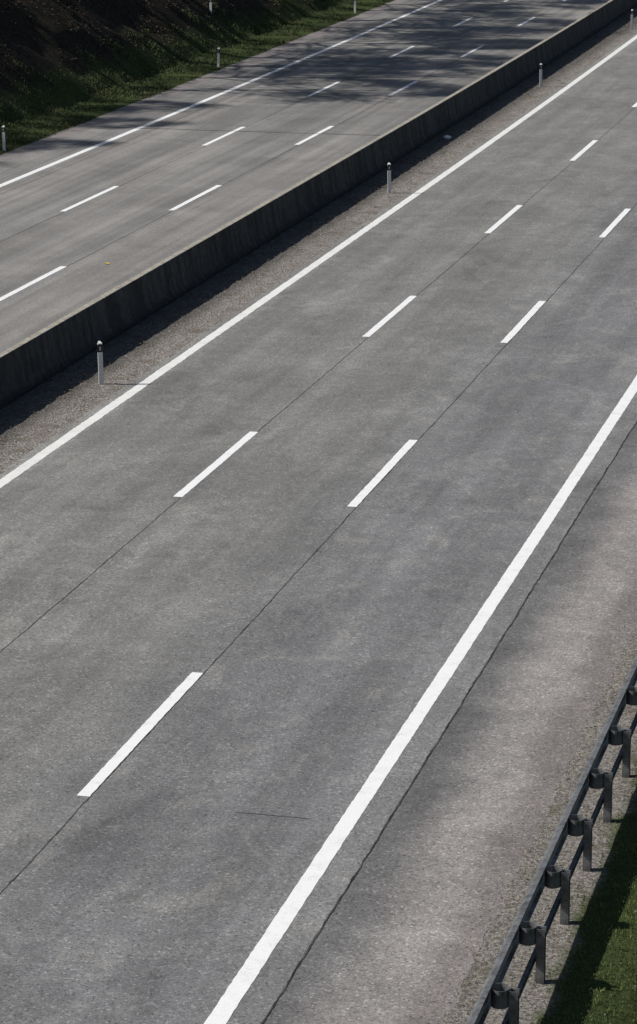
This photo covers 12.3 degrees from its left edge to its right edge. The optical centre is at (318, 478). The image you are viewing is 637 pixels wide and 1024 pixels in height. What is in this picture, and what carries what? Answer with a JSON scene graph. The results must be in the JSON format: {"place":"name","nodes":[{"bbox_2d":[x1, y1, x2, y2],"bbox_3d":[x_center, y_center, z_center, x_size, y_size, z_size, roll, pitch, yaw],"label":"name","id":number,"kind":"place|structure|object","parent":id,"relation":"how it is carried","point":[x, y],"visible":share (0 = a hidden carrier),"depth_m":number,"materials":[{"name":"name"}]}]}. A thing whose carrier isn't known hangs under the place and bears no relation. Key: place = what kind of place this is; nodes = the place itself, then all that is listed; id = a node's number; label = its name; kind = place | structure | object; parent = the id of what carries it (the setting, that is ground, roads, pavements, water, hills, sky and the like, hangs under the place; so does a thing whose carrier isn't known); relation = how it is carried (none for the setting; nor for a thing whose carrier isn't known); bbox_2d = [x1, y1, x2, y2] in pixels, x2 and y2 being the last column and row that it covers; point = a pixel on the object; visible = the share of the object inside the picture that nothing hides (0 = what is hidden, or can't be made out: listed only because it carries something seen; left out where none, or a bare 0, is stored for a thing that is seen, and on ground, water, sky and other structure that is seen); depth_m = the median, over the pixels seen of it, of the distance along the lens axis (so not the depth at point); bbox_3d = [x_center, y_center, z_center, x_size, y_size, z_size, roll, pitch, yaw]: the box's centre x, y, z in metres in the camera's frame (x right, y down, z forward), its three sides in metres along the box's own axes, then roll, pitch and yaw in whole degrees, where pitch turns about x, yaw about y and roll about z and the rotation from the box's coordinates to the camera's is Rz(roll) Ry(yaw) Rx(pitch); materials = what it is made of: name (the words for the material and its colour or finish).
{"place":"outdoors","nodes":[
{"label":"outdoors","id":0,"kind":"place"},
{"bbox_2d":[0,0,608,352],"bbox_3d":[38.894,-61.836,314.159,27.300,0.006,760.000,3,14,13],"label":"road","id":1,"kind":"structure","parent":0,"point":[126,197],"depth_m":117.53,"materials":[{"name":"grey asphalt"}]},
{"bbox_2d":[0,32,636,1023],"bbox_3d":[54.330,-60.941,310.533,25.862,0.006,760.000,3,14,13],"label":"road","id":2,"kind":"structure","parent":0,"point":[276,558],"depth_m":57.39,"materials":[{"name":"grey asphalt"}]},
{"bbox_2d":[0,0,636,1023],"bbox_3d":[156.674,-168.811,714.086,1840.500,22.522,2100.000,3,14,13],"label":"ground","id":3,"kind":"structure","parent":0,"point":[56,58],"depth_m":46.51,"materials":[{"name":"green plant"}]},
{"bbox_2d":[2,125,5,150],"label":"delineator post","id":4,"kind":"object","parent":3,"relation":"on","point":[3,138],"visible":1,"depth_m":115.67,"materials":[{"name":"white plastic"}]},
{"bbox_2d":[0,0,352,125],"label":"dead leaves","id":5,"kind":"object","parent":3,"relation":"on","point":[122,42],"visible":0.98,"depth_m":140.95,"materials":[{"name":"brown plant"}]},
{"bbox_2d":[0,0,394,153],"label":"grass","id":6,"kind":"structure","parent":3,"relation":"on","point":[191,69],"depth_m":143.10,"materials":[{"name":"green plant"}]},
{"bbox_2d":[0,0,407,163],"bbox_3d":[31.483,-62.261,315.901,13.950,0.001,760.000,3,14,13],"label":"hard shoulder","id":7,"kind":"object","parent":3,"relation":"on","point":[62,135],"visible":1,"depth_m":136.96},
{"bbox_2d":[209,0,211,12],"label":"delineator post","id":8,"kind":"object","parent":3,"relation":"on","point":[210,3],"visible":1,"depth_m":158.32,"materials":[{"name":"white plastic"}]},
{"bbox_2d":[217,48,219,67],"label":"delineator post","id":9,"kind":"object","parent":3,"relation":"on","point":[218,57],"visible":1,"depth_m":145.90,"materials":[{"name":"white plastic"}]},
{"bbox_2d":[0,7,636,474],"bbox_3d":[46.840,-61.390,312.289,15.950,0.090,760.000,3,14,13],"label":"median strip","id":10,"kind":"object","parent":3,"relation":"on","point":[310,243],"visible":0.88,"depth_m":88.06,"materials":[{"name":"grey gravel"}]},
{"bbox_2d":[97,341,103,383],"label":"delineator post","id":11,"kind":"object","parent":10,"relation":"on","point":[100,361],"visible":1,"depth_m":73.08,"materials":[{"name":"white plastic"}]},
{"bbox_2d":[0,0,636,409],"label":"concrete barrier","id":12,"kind":"object","parent":10,"relation":"on","point":[44,354],"visible":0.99,"depth_m":92.72,"materials":[{"name":"grey concrete"}]},
{"bbox_2d":[0,6,636,457],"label":"dead leaves","id":13,"kind":"object","parent":10,"relation":"on","point":[324,214],"visible":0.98,"depth_m":97.84,"materials":[{"name":"brown plant"}]},
{"bbox_2d":[387,163,390,192],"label":"delineator post","id":14,"kind":"object","parent":10,"relation":"on","point":[389,175],"visible":1,"depth_m":104.67,"materials":[{"name":"white plastic"}]},
{"bbox_2d":[539,63,541,86],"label":"delineator post","id":15,"kind":"object","parent":10,"relation":"on","point":[540,84],"visible":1,"depth_m":137.91,"materials":[{"name":"white plastic"}]},
{"bbox_2d":[631,9,632,28],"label":"delineator post","id":16,"kind":"object","parent":10,"relation":"on","point":[631,18],"visible":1,"depth_m":166.63,"materials":[{"name":"white plastic"}]},
{"bbox_2d":[263,422,636,1023],"bbox_3d":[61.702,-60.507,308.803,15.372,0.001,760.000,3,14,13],"label":"hard shoulder","id":17,"kind":"object","parent":3,"relation":"on","point":[388,945],"visible":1,"depth_m":44.23},
{"bbox_2d":[421,598,636,1022],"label":"gravel","id":18,"kind":"structure","parent":3,"relation":"on","point":[540,833],"depth_m":42.32,"materials":[{"name":"gravel"}]},
{"bbox_2d":[449,633,636,1023],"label":"dead leaves","id":19,"kind":"object","parent":3,"relation":"on","point":[580,891],"visible":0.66,"depth_m":39.69,"materials":[{"name":"brown plant"}]},
{"bbox_2d":[466,654,636,1023],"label":"guardrail","id":20,"kind":"object","parent":3,"relation":"on","point":[496,992],"visible":0.94,"depth_m":39.58,"materials":[{"name":"metal"}]},
{"bbox_2d":[525,745,636,1023],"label":"grass","id":21,"kind":"structure","parent":3,"relation":"on","point":[574,952],"depth_m":38.87,"materials":[{"name":"green plant"}]}
]}

